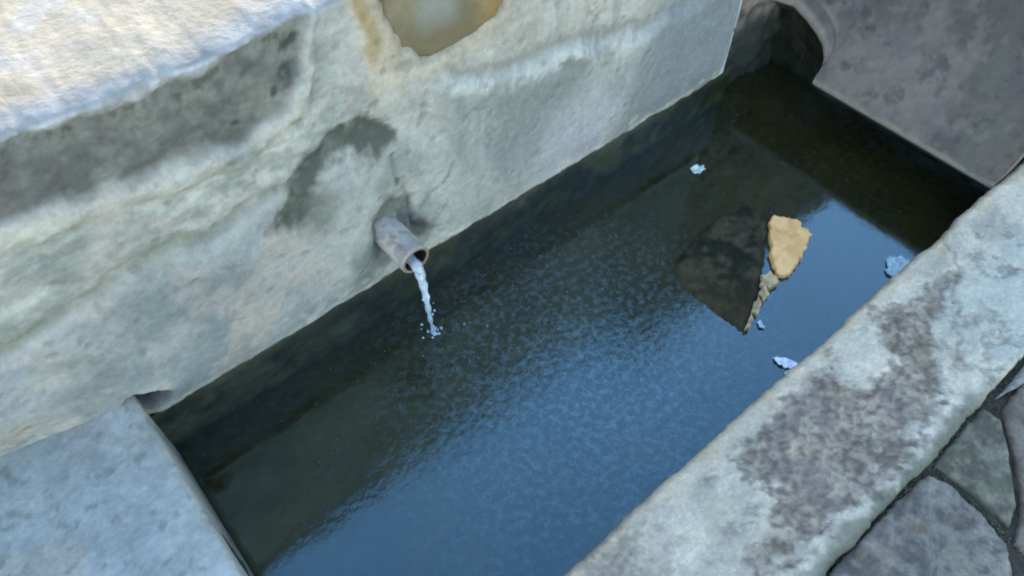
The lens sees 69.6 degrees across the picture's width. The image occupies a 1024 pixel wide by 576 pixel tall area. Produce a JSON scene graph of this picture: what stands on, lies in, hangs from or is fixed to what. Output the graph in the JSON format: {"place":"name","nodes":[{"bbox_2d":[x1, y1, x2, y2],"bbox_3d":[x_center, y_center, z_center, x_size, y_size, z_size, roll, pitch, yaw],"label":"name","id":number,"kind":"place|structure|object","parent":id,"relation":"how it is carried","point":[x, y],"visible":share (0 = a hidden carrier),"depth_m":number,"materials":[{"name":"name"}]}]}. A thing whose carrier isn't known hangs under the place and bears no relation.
{"place":"outdoors","nodes":[
{"label":"outdoors","id":0,"kind":"place"},
{"bbox_2d":[177,63,984,575],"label":"water","id":1,"kind":"structure","parent":0,"point":[433,483],"depth_m":1.30,"materials":[{"name":"blue liquid"}]},
{"bbox_2d":[203,114,819,571],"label":"surface bubbles","id":2,"kind":"object","parent":1,"relation":"on","point":[575,354],"visible":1,"depth_m":1.31},
{"bbox_2d":[690,164,705,173],"bbox_3d":[0.404,-0.259,1.602,0.034,0.007,0.025,-34,60,-23],"label":"floating leaf","id":3,"kind":"object","parent":1,"relation":"on","point":[696,168],"visible":1,"depth_m":1.60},
{"bbox_2d":[757,320,764,328],"bbox_3d":[0.458,0.067,1.356,0.012,0.007,0.019,-13,54,-10],"label":"paper shred","id":4,"kind":"object","parent":1,"relation":"on","point":[760,323],"visible":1,"depth_m":1.35,"materials":[{"name":"paper"}]},
{"bbox_2d":[757,284,769,304],"bbox_3d":[0.477,0.013,1.396,0.020,0.018,0.040,33,59,22],"label":"stone crumb","id":5,"kind":"object","parent":1,"relation":"on","point":[763,293],"visible":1,"depth_m":1.39,"materials":[{"name":"stone"}]},
{"bbox_2d":[773,356,797,368],"bbox_3d":[0.490,0.134,1.305,0.055,0.008,0.020,18,55,13],"label":"plastic scrap","id":6,"kind":"object","parent":1,"relation":"on","point":[784,362],"visible":0.66,"depth_m":1.31,"materials":[{"name":"plastic"}]},
{"bbox_2d":[768,215,811,277],"bbox_3d":[0.555,-0.078,1.470,0.087,0.030,0.160,8,53,5],"label":"stone","id":7,"kind":"object","parent":1,"relation":"on","point":[788,240],"visible":1,"depth_m":1.46,"materials":[{"name":"stone"}]},
{"bbox_2d":[885,255,910,275],"bbox_3d":[0.757,-0.039,1.440,0.051,0.008,0.067,15,54,11],"label":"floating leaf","id":8,"kind":"object","parent":1,"relation":"on","point":[896,265],"visible":0.58,"depth_m":1.44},
{"bbox_2d":[826,356,1023,575],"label":"ground","id":9,"kind":"structure","parent":0,"point":[1015,559],"depth_m":1.06,"materials":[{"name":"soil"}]},
{"bbox_2d":[0,0,741,456],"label":"back wall","id":10,"kind":"structure","parent":9,"relation":"on","point":[196,194],"depth_m":0.96,"materials":[{"name":"grey stone"}]},
{"bbox_2d":[374,217,428,272],"bbox_3d":[-0.188,-0.078,1.186,0.054,0.056,0.113,-34,60,-23],"label":"spout pipe","id":11,"kind":"object","parent":10,"relation":"attached to","point":[398,242],"visible":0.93,"depth_m":1.16,"materials":[{"name":"grey metal"}]},
{"bbox_2d":[406,254,442,338],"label":"water stream","id":12,"kind":"structure","parent":11,"relation":"attached to","point":[414,262],"depth_m":1.21,"materials":[{"name":"white"}]},
{"bbox_2d":[151,7,1023,575],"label":"stone trough","id":13,"kind":"object","parent":9,"relation":"on","point":[819,459],"visible":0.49,"depth_m":1.16,"materials":[{"name":"stone"}]},
{"bbox_2d":[0,395,253,575],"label":"stone slab","id":14,"kind":"structure","parent":13,"relation":"on","point":[118,492],"depth_m":0.97,"materials":[{"name":"stone"}]},
{"bbox_2d":[675,206,768,333],"bbox_3d":[0.417,0.022,1.561,0.167,0.292,0.328,19,55,13],"label":"mossy block","id":15,"kind":"object","parent":13,"relation":"in","point":[720,264],"depth_m":1.44,"materials":[{"name":"stone"}]},
{"bbox_2d":[744,313,752,331],"bbox_3d":[0.437,0.065,1.356,0.008,0.018,0.039,24,56,17],"label":"stone crumb","id":16,"kind":"object","parent":15,"relation":"on","point":[749,323],"visible":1,"depth_m":1.35,"materials":[{"name":"stone"}]},
{"bbox_2d":[751,296,761,316],"bbox_3d":[0.458,0.034,1.380,0.015,0.018,0.044,24,56,17],"label":"stone crumb","id":17,"kind":"object","parent":15,"relation":"on","point":[757,304],"visible":1,"depth_m":1.37,"materials":[{"name":"stone"}]},
{"bbox_2d":[759,271,778,290],"bbox_3d":[0.491,-0.011,1.414,0.040,0.018,0.035,-21,56,-16],"label":"stone crumb","id":18,"kind":"object","parent":15,"relation":"on","point":[770,280],"visible":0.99,"depth_m":1.41,"materials":[{"name":"stone"}]},
{"bbox_2d":[773,0,1023,189],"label":"end slab","id":19,"kind":"structure","parent":13,"relation":"on","point":[942,81],"depth_m":1.48,"materials":[{"name":"grey stone"}]},
{"bbox_2d":[724,0,780,82],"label":"rubble wall","id":20,"kind":"structure","parent":9,"relation":"on","point":[757,27],"depth_m":1.72,"materials":[{"name":"grey stone"}]},
{"bbox_2d":[826,475,1011,575],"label":"paving stone","id":21,"kind":"object","parent":9,"relation":"on","point":[928,525],"visible":0.99,"depth_m":1.00,"materials":[{"name":"grey stone"}]},
{"bbox_2d":[933,409,1015,527],"bbox_3d":[0.709,0.274,1.102,0.149,0.066,0.122,-34,60,-23],"label":"paving stone","id":22,"kind":"object","parent":9,"relation":"on","point":[973,460],"visible":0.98,"depth_m":1.08,"materials":[{"name":"grey stone"}]},
{"bbox_2d":[995,366,1023,399],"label":"paving stone","id":23,"kind":"object","parent":9,"relation":"on","point":[1017,381],"visible":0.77,"depth_m":1.16,"materials":[{"name":"grey stone"}]},
{"bbox_2d":[1000,383,1023,555],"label":"paving stone","id":24,"kind":"object","parent":9,"relation":"on","point":[1012,414],"visible":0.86,"depth_m":1.10,"materials":[{"name":"grey stone"}]}
]}

